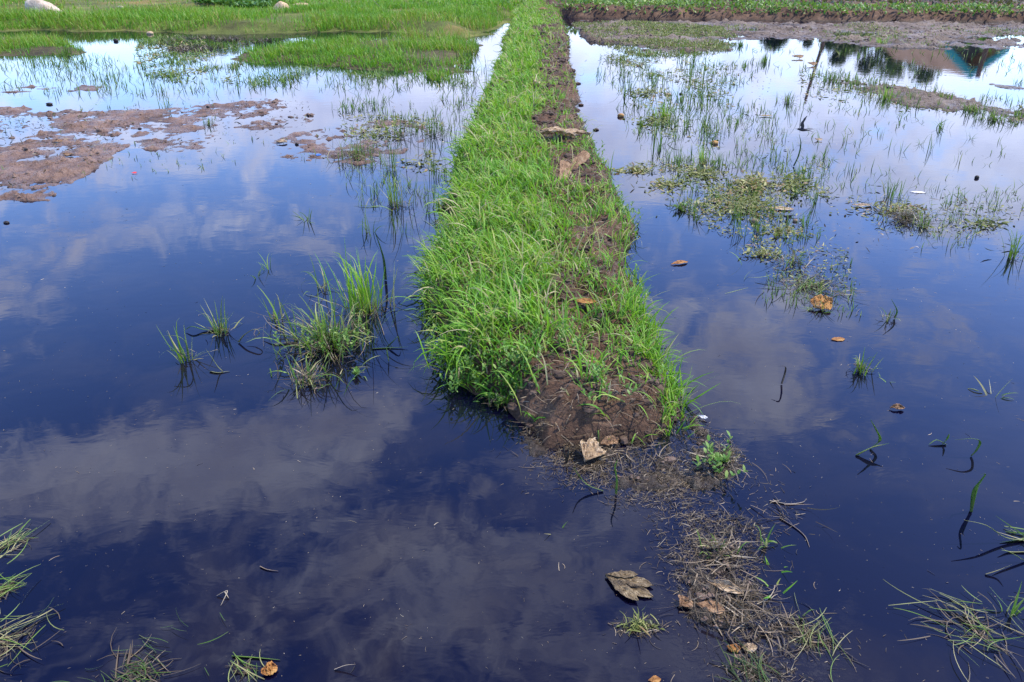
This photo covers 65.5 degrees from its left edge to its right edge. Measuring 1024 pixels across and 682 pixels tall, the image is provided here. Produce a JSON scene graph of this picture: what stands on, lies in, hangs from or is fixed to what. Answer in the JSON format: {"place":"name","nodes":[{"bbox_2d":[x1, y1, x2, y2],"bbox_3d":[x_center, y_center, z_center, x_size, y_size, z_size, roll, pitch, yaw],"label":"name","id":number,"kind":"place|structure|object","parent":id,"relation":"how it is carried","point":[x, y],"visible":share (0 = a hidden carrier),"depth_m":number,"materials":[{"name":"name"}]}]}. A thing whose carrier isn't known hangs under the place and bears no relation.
{"place":"outdoors","nodes":[
{"label":"outdoors","id":0,"kind":"place"},
{"bbox_2d":[0,37,86,55],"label":"grass island","id":1,"kind":"structure","parent":0,"point":[40,50],"depth_m":12.15,"materials":[{"name":"plant"}]},
{"bbox_2d":[0,29,84,56],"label":"island grass","id":2,"kind":"structure","parent":1,"relation":"on","point":[36,40],"depth_m":12.61,"materials":[{"name":"plant"}]},
{"bbox_2d":[44,42,88,56],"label":"grass tuft","id":3,"kind":"object","parent":1,"relation":"on","point":[66,51],"visible":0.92,"depth_m":11.90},
{"bbox_2d":[0,105,135,200],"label":"mud flat","id":4,"kind":"structure","parent":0,"point":[64,169],"depth_m":6.51,"materials":[{"name":"soil"}]},
{"bbox_2d":[0,51,142,90],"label":"flooded grass","id":5,"kind":"structure","parent":0,"point":[54,59],"depth_m":10.95,"materials":[{"name":"plant"}]},
{"bbox_2d":[123,127,213,151],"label":"mud flat","id":6,"kind":"structure","parent":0,"point":[150,144],"depth_m":6.90,"materials":[{"name":"soil"}]},
{"bbox_2d":[133,33,241,82],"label":"flooded grass","id":7,"kind":"structure","parent":0,"point":[173,53],"depth_m":11.85,"materials":[{"name":"plant"}]},
{"bbox_2d":[103,98,287,131],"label":"mud flat","id":8,"kind":"structure","parent":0,"point":[175,122],"depth_m":7.95,"materials":[{"name":"soil"}]},
{"bbox_2d":[0,0,521,37],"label":"meadow","id":9,"kind":"structure","parent":0,"point":[231,29],"depth_m":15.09,"materials":[{"name":"plant"}]},
{"bbox_2d":[25,0,61,12],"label":"boulder","id":10,"kind":"object","parent":9,"relation":"on","point":[37,3],"visible":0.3,"depth_m":16.44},
{"bbox_2d":[191,0,279,6],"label":"creeping vine","id":11,"kind":"object","parent":9,"relation":"on","point":[261,3],"visible":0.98,"depth_m":17.94,"materials":[{"name":"green plant"}]},
{"bbox_2d":[234,114,314,129],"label":"mud flat","id":12,"kind":"structure","parent":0,"point":[257,122],"depth_m":7.53,"materials":[{"name":"soil"}]},
{"bbox_2d":[230,38,483,78],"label":"grass island","id":13,"kind":"structure","parent":0,"point":[436,52],"depth_m":11.39,"materials":[{"name":"plant"}]},
{"bbox_2d":[229,23,481,81],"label":"island grass","id":14,"kind":"structure","parent":13,"relation":"on","point":[333,48],"depth_m":11.63,"materials":[{"name":"plant"}]},
{"bbox_2d":[0,16,1023,681],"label":"water","id":15,"kind":"structure","parent":0,"point":[226,488],"depth_m":3.06,"materials":[{"name":"liquid"}]},
{"bbox_2d":[0,564,39,602],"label":"grass tuft","id":16,"kind":"object","parent":15,"relation":"on","point":[2,590],"visible":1,"depth_m":2.19,"materials":[{"name":"green plant"}]},
{"bbox_2d":[0,519,47,563],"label":"grass tuft","id":17,"kind":"object","parent":15,"relation":"on","point":[7,541],"visible":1,"depth_m":2.35,"materials":[{"name":"green plant"}]},
{"bbox_2d":[0,597,62,671],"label":"grass tuft","id":18,"kind":"object","parent":15,"relation":"on","point":[3,639],"visible":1,"depth_m":2.03,"materials":[{"name":"green plant"}]},
{"bbox_2d":[5,85,102,92],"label":"mud flat","id":19,"kind":"structure","parent":15,"relation":"on","point":[86,87],"depth_m":9.32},
{"bbox_2d":[54,611,225,681],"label":"drowned weed","id":20,"kind":"object","parent":15,"relation":"on","point":[130,672],"visible":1,"depth_m":1.94,"materials":[{"name":"green plant"}]},
{"bbox_2d":[157,320,213,362],"bbox_3d":[-1.370,-0.002,3.337,0.242,0.207,0.184,-15,31,-27],"label":"grass tuft","id":21,"kind":"object","parent":15,"relation":"on","point":[180,354],"visible":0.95,"depth_m":3.34,"materials":[{"name":"plant"}]},
{"bbox_2d":[157,33,274,52],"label":"dead weed","id":22,"kind":"object","parent":15,"relation":"on","point":[193,48],"visible":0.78,"depth_m":13.36,"materials":[{"name":"plant"}]},
{"bbox_2d":[200,295,243,336],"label":"grass tuft","id":23,"kind":"object","parent":15,"relation":"on","point":[221,328],"visible":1,"depth_m":3.58,"materials":[{"name":"plant"}]},
{"bbox_2d":[225,652,264,681],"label":"grass tuft","id":24,"kind":"object","parent":15,"relation":"on","point":[248,671],"visible":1,"depth_m":1.94,"materials":[{"name":"green plant"}]},
{"bbox_2d":[261,661,277,675],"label":"dead leaf","id":25,"kind":"object","parent":15,"relation":"on","point":[270,668],"visible":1,"depth_m":1.93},
{"bbox_2d":[255,293,290,328],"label":"grass tuft","id":26,"kind":"object","parent":15,"relation":"on","point":[280,311],"visible":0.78,"depth_m":3.69,"materials":[{"name":"plant"}]},
{"bbox_2d":[267,343,353,397],"bbox_3d":[-0.821,0.095,3.248,0.354,0.125,0.435,-5,27,-10],"label":"grass tuft","id":27,"kind":"object","parent":15,"relation":"on","point":[309,376],"visible":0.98,"depth_m":3.19,"materials":[{"name":"plant"}]},
{"bbox_2d":[301,257,339,295],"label":"grass tuft","id":28,"kind":"object","parent":15,"relation":"on","point":[325,283],"visible":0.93,"depth_m":4.04,"materials":[{"name":"plant"}]},
{"bbox_2d":[250,278,399,394],"bbox_3d":[-0.779,-0.088,3.451,0.816,0.267,0.669,15,31,27],"label":"grass tuft","id":29,"kind":"object","parent":15,"relation":"on","point":[324,337],"visible":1,"depth_m":3.44,"materials":[{"name":"plant"}]},
{"bbox_2d":[272,120,425,164],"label":"mud flat","id":30,"kind":"structure","parent":15,"relation":"on","point":[320,148],"depth_m":6.77,"materials":[{"name":"soil"}]},
{"bbox_2d":[291,134,406,164],"bbox_3d":[-1.276,-1.587,6.438,0.894,0.219,0.741,14,30,25],"label":"grass tuft","id":31,"kind":"object","parent":30,"relation":"on","point":[356,152],"visible":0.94,"depth_m":6.44,"materials":[{"name":"plant"}]},
{"bbox_2d":[228,63,480,88],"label":"flooded grass","id":32,"kind":"structure","parent":15,"relation":"on","point":[378,73],"depth_m":10.05,"materials":[{"name":"plant"}]},
{"bbox_2d":[311,238,402,322],"bbox_3d":[-0.707,-0.273,3.746,0.424,0.320,0.500,-19,33,-33],"label":"grass tuft","id":33,"kind":"object","parent":15,"relation":"on","point":[362,292],"visible":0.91,"depth_m":3.77,"materials":[{"name":"plant"}]},
{"bbox_2d":[344,118,426,139],"bbox_3d":[-1.135,-1.924,7.140,0.744,0.173,0.746,-11,29,-20],"label":"weed mat","id":34,"kind":"object","parent":15,"relation":"on","point":[372,131],"visible":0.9,"depth_m":7.18,"materials":[{"name":"green plant"}]},
{"bbox_2d":[370,141,406,170],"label":"grass tuft","id":35,"kind":"object","parent":15,"relation":"on","point":[387,167],"visible":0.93,"depth_m":6.09,"materials":[{"name":"plant"}]},
{"bbox_2d":[372,164,418,210],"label":"grass tuft","id":36,"kind":"object","parent":15,"relation":"on","point":[391,196],"visible":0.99,"depth_m":5.25,"materials":[{"name":"plant"}]},
{"bbox_2d":[379,112,421,141],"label":"grass tuft","id":37,"kind":"object","parent":15,"relation":"on","point":[398,135],"visible":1,"depth_m":7.07,"materials":[{"name":"plant"}]},
{"bbox_2d":[397,149,451,172],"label":"weed mat","id":38,"kind":"object","parent":15,"relation":"on","point":[421,163],"visible":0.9,"depth_m":6.26,"materials":[{"name":"green plant"}]},
{"bbox_2d":[402,102,452,136],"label":"grass tuft","id":39,"kind":"object","parent":15,"relation":"on","point":[433,132],"visible":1,"depth_m":7.14,"materials":[{"name":"plant"}]},
{"bbox_2d":[473,390,506,411],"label":"grass tuft","id":40,"kind":"object","parent":15,"relation":"on","point":[498,400],"visible":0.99,"depth_m":3.03,"materials":[{"name":"plant"}]},
{"bbox_2d":[0,29,1023,681],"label":"floating litter","id":41,"kind":"object","parent":15,"relation":"on","point":[380,243],"visible":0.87,"depth_m":6.44,"materials":[{"name":"plant"}]},
{"bbox_2d":[1,45,1023,315],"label":"shallow grass","id":42,"kind":"structure","parent":15,"relation":"on","point":[779,167],"depth_m":7.97,"materials":[{"name":"plant"}]},
{"bbox_2d":[133,37,1023,291],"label":"weed scum","id":43,"kind":"object","parent":15,"relation":"on","point":[645,93],"visible":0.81,"depth_m":6.24,"materials":[{"name":"green plant"}]},
{"bbox_2d":[605,570,653,600],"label":"dead leaf","id":44,"kind":"object","parent":15,"relation":"on","point":[629,584],"visible":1,"depth_m":2.19,"materials":[{"name":"plant"}]},
{"bbox_2d":[611,162,663,176],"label":"weed mat","id":45,"kind":"object","parent":15,"relation":"on","point":[635,169],"visible":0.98,"depth_m":6.08,"materials":[{"name":"green plant"}]},
{"bbox_2d":[612,607,663,636],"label":"grass tuft","id":46,"kind":"object","parent":15,"relation":"on","point":[638,623],"visible":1,"depth_m":2.06,"materials":[{"name":"green plant"}]},
{"bbox_2d":[627,85,669,94],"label":"weed mat","id":47,"kind":"object","parent":15,"relation":"on","point":[647,90],"visible":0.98,"depth_m":9.09,"materials":[{"name":"green plant"}]},
{"bbox_2d":[623,111,696,129],"bbox_3d":[1.418,-2.214,7.724,0.800,0.160,0.828,-14,30,-25],"label":"weed mat","id":48,"kind":"object","parent":15,"relation":"on","point":[652,118],"visible":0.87,"depth_m":7.67,"materials":[{"name":"green plant"}]},
{"bbox_2d":[630,175,691,195],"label":"weed mat","id":49,"kind":"object","parent":15,"relation":"on","point":[668,183],"visible":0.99,"depth_m":5.71,"materials":[{"name":"green plant"}]},
{"bbox_2d":[646,101,680,119],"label":"grass tuft","id":50,"kind":"object","parent":15,"relation":"on","point":[664,111],"visible":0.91,"depth_m":7.79,"materials":[{"name":"plant"}]},
{"bbox_2d":[667,199,692,211],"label":"grass tuft","id":51,"kind":"object","parent":15,"relation":"on","point":[680,205],"visible":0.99,"depth_m":5.21,"materials":[{"name":"plant"}]},
{"bbox_2d":[693,140,715,162],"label":"grass tuft","id":52,"kind":"object","parent":15,"relation":"on","point":[701,157],"visible":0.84,"depth_m":6.27,"materials":[{"name":"plant"}]},
{"bbox_2d":[676,160,734,184],"bbox_3d":[1.422,-1.293,5.977,0.628,0.101,0.516,-17,32,-30],"label":"weed mat","id":53,"kind":"object","parent":15,"relation":"on","point":[703,169],"visible":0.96,"depth_m":5.96,"materials":[{"name":"green plant"}]},
{"bbox_2d":[688,177,801,226],"bbox_3d":[1.497,-0.990,5.278,0.892,0.197,0.952,12,29,22],"label":"weed mat","id":54,"kind":"object","parent":15,"relation":"on","point":[751,199],"visible":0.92,"depth_m":5.26,"materials":[{"name":"green plant"}]},
{"bbox_2d":[709,636,780,681],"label":"rotting stalks","id":55,"kind":"object","parent":15,"relation":"on","point":[748,672],"visible":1,"depth_m":1.94,"materials":[{"name":"brown plant"}]},
{"bbox_2d":[711,168,778,195],"bbox_3d":[1.667,-1.149,5.684,0.444,0.113,0.791,19,32,32],"label":"weed mat","id":56,"kind":"object","parent":15,"relation":"on","point":[763,182],"visible":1,"depth_m":5.70,"materials":[{"name":"green plant"}]},
{"bbox_2d":[739,245,801,262],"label":"weed mat","id":57,"kind":"object","parent":15,"relation":"on","point":[763,250],"visible":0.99,"depth_m":4.47,"materials":[{"name":"green plant"}]},
{"bbox_2d":[731,245,817,272],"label":"grass tuft","id":58,"kind":"object","parent":15,"relation":"on","point":[793,258],"visible":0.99,"depth_m":4.33,"materials":[{"name":"plant"}]},
{"bbox_2d":[738,213,835,243],"bbox_3d":[1.655,-0.703,4.815,0.503,0.106,0.442,18,32,32],"label":"weed mat","id":59,"kind":"object","parent":15,"relation":"on","point":[782,230],"visible":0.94,"depth_m":4.82,"materials":[{"name":"green plant"}]},
{"bbox_2d":[725,260,865,315],"bbox_3d":[1.500,-0.291,4.043,0.622,0.051,0.698,18,32,31],"label":"grass tuft","id":60,"kind":"object","parent":15,"relation":"on","point":[808,285],"visible":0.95,"depth_m":4.05,"materials":[{"name":"plant"}]},
{"bbox_2d":[771,167,824,202],"bbox_3d":[2.074,-1.167,5.758,0.362,0.077,1.004,8,28,16],"label":"weed mat","id":61,"kind":"object","parent":15,"relation":"on","point":[792,181],"visible":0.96,"depth_m":5.70,"materials":[{"name":"green plant"}]},
{"bbox_2d":[800,300,833,314],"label":"grass tuft","id":62,"kind":"object","parent":15,"relation":"on","point":[818,307],"visible":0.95,"depth_m":3.81,"materials":[{"name":"plant"}]},
{"bbox_2d":[809,294,832,309],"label":"dead leaf","id":63,"kind":"object","parent":62,"relation":"on","point":[823,299],"visible":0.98,"depth_m":3.84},
{"bbox_2d":[778,593,863,681],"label":"straw sheaf","id":64,"kind":"object","parent":15,"relation":"on","point":[810,638],"visible":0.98,"depth_m":2.03,"materials":[{"name":"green plant"}]},
{"bbox_2d":[813,70,855,82],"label":"grass tuft","id":65,"kind":"object","parent":15,"relation":"on","point":[833,79],"visible":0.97,"depth_m":9.79,"materials":[{"name":"plant"}]},
{"bbox_2d":[847,349,881,375],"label":"grass tuft","id":66,"kind":"object","parent":15,"relation":"on","point":[860,368],"visible":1,"depth_m":3.26,"materials":[{"name":"plant"}]},
{"bbox_2d":[871,86,902,100],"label":"grass tuft","id":67,"kind":"object","parent":15,"relation":"on","point":[884,95],"visible":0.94,"depth_m":8.75,"materials":[{"name":"plant"}]},
{"bbox_2d":[829,188,956,221],"bbox_3d":[2.416,-0.913,5.137,0.720,0.188,0.590,3,27,7],"label":"weed mat","id":68,"kind":"object","parent":15,"relation":"on","point":[896,205],"visible":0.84,"depth_m":5.20,"materials":[{"name":"green plant"}]},
{"bbox_2d":[866,170,922,203],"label":"grass tuft","id":69,"kind":"object","parent":15,"relation":"on","point":[888,193],"visible":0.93,"depth_m":5.43,"materials":[{"name":"plant"}]},
{"bbox_2d":[878,196,941,227],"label":"grass tuft","id":70,"kind":"object","parent":15,"relation":"on","point":[907,216],"visible":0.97,"depth_m":5.01,"materials":[{"name":"plant"}]},
{"bbox_2d":[915,214,938,228],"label":"grass tuft","id":71,"kind":"object","parent":15,"relation":"on","point":[922,221],"visible":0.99,"depth_m":4.89,"materials":[{"name":"plant"}]},
{"bbox_2d":[883,579,1023,681],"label":"straw raft","id":72,"kind":"object","parent":15,"relation":"on","point":[976,626],"visible":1,"depth_m":2.06,"materials":[{"name":"green plant"}]},
{"bbox_2d":[954,212,1014,233],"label":"weed mat","id":73,"kind":"object","parent":15,"relation":"on","point":[985,221],"visible":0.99,"depth_m":4.95,"materials":[{"name":"green plant"}]},
{"bbox_2d":[978,111,1014,122],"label":"grass tuft","id":74,"kind":"object","parent":15,"relation":"on","point":[993,117],"visible":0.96,"depth_m":7.73,"materials":[{"name":"plant"}]},
{"bbox_2d":[989,83,1023,89],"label":"mud flat","id":75,"kind":"structure","parent":15,"relation":"on","point":[1010,87],"depth_m":9.44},
{"bbox_2d":[999,582,1023,616],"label":"grass tuft","id":76,"kind":"object","parent":15,"relation":"on","point":[1014,609],"visible":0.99,"depth_m":2.10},
{"bbox_2d":[1000,224,1023,260],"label":"grass tuft","id":77,"kind":"object","parent":15,"relation":"on","point":[1014,251],"visible":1,"depth_m":4.43,"materials":[{"name":"plant"}]},
{"bbox_2d":[421,0,679,447],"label":"earth bund","id":78,"kind":"structure","parent":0,"point":[585,424],"depth_m":3.21,"materials":[{"name":"soil"}]},
{"bbox_2d":[416,321,486,374],"bbox_3d":[-0.238,0.017,3.230,0.319,0.208,0.301,0,27,0],"label":"grass tuft","id":79,"kind":"object","parent":78,"relation":"on","point":[448,357],"visible":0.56,"depth_m":3.23,"materials":[{"name":"plant"}]},
{"bbox_2d":[430,1,680,443],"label":"earth crumbs","id":80,"kind":"object","parent":78,"relation":"on","point":[512,406],"visible":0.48,"depth_m":3.26,"materials":[{"name":"soil"}]},
{"bbox_2d":[422,0,692,449],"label":"dry straw","id":81,"kind":"object","parent":78,"relation":"on","point":[573,292],"visible":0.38,"depth_m":3.61,"materials":[{"name":"plant"}]},
{"bbox_2d":[536,126,590,136],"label":"dead leaf","id":82,"kind":"object","parent":78,"relation":"on","point":[574,132],"visible":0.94,"depth_m":6.39,"materials":[{"name":"plant"}]},
{"bbox_2d":[559,160,570,179],"bbox_3d":[0.349,-1.110,5.359,0.096,0.010,0.261,19,61,-14],"label":"bark strip","id":83,"kind":"object","parent":78,"relation":"on","point":[564,166],"visible":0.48,"depth_m":5.39,"materials":[{"name":"brown plant"}]},
{"bbox_2d":[569,150,589,170],"bbox_3d":[0.455,-1.257,5.637,0.089,0.012,0.272,34,69,17],"label":"bark strip","id":84,"kind":"object","parent":78,"relation":"on","point":[582,157],"visible":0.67,"depth_m":5.65,"materials":[{"name":"brown plant"}]},
{"bbox_2d":[423,135,747,478],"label":"bund weeds","id":85,"kind":"object","parent":78,"relation":"on","point":[469,362],"visible":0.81,"depth_m":3.10,"materials":[{"name":"green plant"}]},
{"bbox_2d":[549,279,702,444],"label":"fringe grass","id":86,"kind":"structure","parent":78,"relation":"on","point":[670,405],"depth_m":3.04,"materials":[{"name":"plant"}]},
{"bbox_2d":[383,0,731,440],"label":"bund grass","id":87,"kind":"structure","parent":0,"point":[529,263],"depth_m":4.21,"materials":[{"name":"plant"}]},
{"bbox_2d":[519,417,742,490],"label":"mud spit","id":88,"kind":"structure","parent":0,"point":[535,449],"depth_m":2.68,"materials":[{"name":"soil"}]},
{"bbox_2d":[580,437,605,461],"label":"dead leaf","id":89,"kind":"object","parent":88,"relation":"on","point":[589,452],"visible":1,"depth_m":2.73,"materials":[{"name":"plant"}]},
{"bbox_2d":[600,435,617,445],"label":"dead leaf","id":90,"kind":"object","parent":88,"relation":"on","point":[605,441],"visible":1,"depth_m":2.79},
{"bbox_2d":[703,435,747,470],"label":"leafy weed","id":91,"kind":"object","parent":88,"relation":"on","point":[730,458],"visible":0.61,"depth_m":2.70,"materials":[{"name":"green plant"}]},
{"bbox_2d":[630,46,732,54],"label":"mud flat","id":92,"kind":"structure","parent":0,"point":[663,49],"depth_m":12.52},
{"bbox_2d":[687,526,799,666],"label":"mud spit","id":93,"kind":"structure","parent":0,"point":[705,609],"depth_m":2.18,"materials":[{"name":"soil"}]},
{"bbox_2d":[678,595,692,607],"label":"dead leaf","id":94,"kind":"object","parent":93,"relation":"on","point":[687,602],"visible":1,"depth_m":2.13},
{"bbox_2d":[500,408,906,681],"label":"wet straw","id":95,"kind":"object","parent":93,"relation":"on","point":[745,613],"visible":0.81,"depth_m":2.35,"materials":[{"name":"plant"}]},
{"bbox_2d":[696,600,724,613],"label":"dead leaf","id":96,"kind":"object","parent":93,"relation":"on","point":[712,606],"visible":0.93,"depth_m":2.11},
{"bbox_2d":[697,520,745,563],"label":"grass tuft","id":97,"kind":"object","parent":93,"relation":"on","point":[721,545],"visible":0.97,"depth_m":2.31,"materials":[{"name":"plant"}]},
{"bbox_2d":[706,579,743,593],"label":"dead leaf","id":98,"kind":"object","parent":93,"relation":"on","point":[730,585],"visible":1,"depth_m":2.17,"materials":[{"name":"plant"}]},
{"bbox_2d":[545,0,1023,22],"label":"embankment","id":99,"kind":"structure","parent":0,"point":[652,12],"depth_m":17.05,"materials":[{"name":"soil"}]},
{"bbox_2d":[552,0,1023,16],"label":"embankment weeds","id":100,"kind":"object","parent":99,"relation":"on","point":[770,4],"visible":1,"depth_m":17.09,"materials":[{"name":"green plant"}]},
{"bbox_2d":[571,18,1023,51],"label":"mud flat","id":101,"kind":"structure","parent":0,"point":[920,26],"depth_m":14.39,"materials":[{"name":"soil"}]},
{"bbox_2d":[1,19,1023,662],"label":"mud crumbs","id":102,"kind":"object","parent":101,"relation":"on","point":[707,595],"visible":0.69,"depth_m":8.10,"materials":[{"name":"soil"}]},
{"bbox_2d":[573,20,742,56],"bbox_3d":[2.662,-5.503,14.188,2.942,0.172,5.594,0,27,0],"label":"mud weed","id":103,"kind":"object","parent":101,"relation":"on","point":[677,31],"visible":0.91,"depth_m":14.17,"materials":[{"name":"green plant"}]},
{"bbox_2d":[726,21,1023,47],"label":"mud weed","id":104,"kind":"object","parent":101,"relation":"on","point":[882,31],"visible":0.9,"depth_m":14.66,"materials":[{"name":"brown plant"}]},
{"bbox_2d":[841,80,882,93],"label":"mud flat","id":105,"kind":"structure","parent":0,"point":[848,82],"depth_m":9.39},
{"bbox_2d":[881,83,983,110],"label":"mud flat","id":106,"kind":"structure","parent":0,"point":[926,101],"depth_m":8.57,"materials":[{"name":"soil"}]},
{"bbox_2d":[970,474,985,511],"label":"bent grass","id":107,"kind":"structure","parent":0,"point":[973,494],"depth_m":2.45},
{"bbox_2d":[985,106,1023,120],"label":"mud flat","id":108,"kind":"structure","parent":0,"point":[999,111],"depth_m":8.06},
{"bbox_3d":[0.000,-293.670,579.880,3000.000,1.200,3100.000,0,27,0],"label":"ground","id":109,"kind":"structure","parent":0,"visible":0},
{"bbox_2d":[581,0,1023,10],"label":"dark weeds","id":110,"kind":"object","parent":109,"relation":"on","point":[1008,2],"visible":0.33,"depth_m":17.71,"materials":[{"name":"green plant"}]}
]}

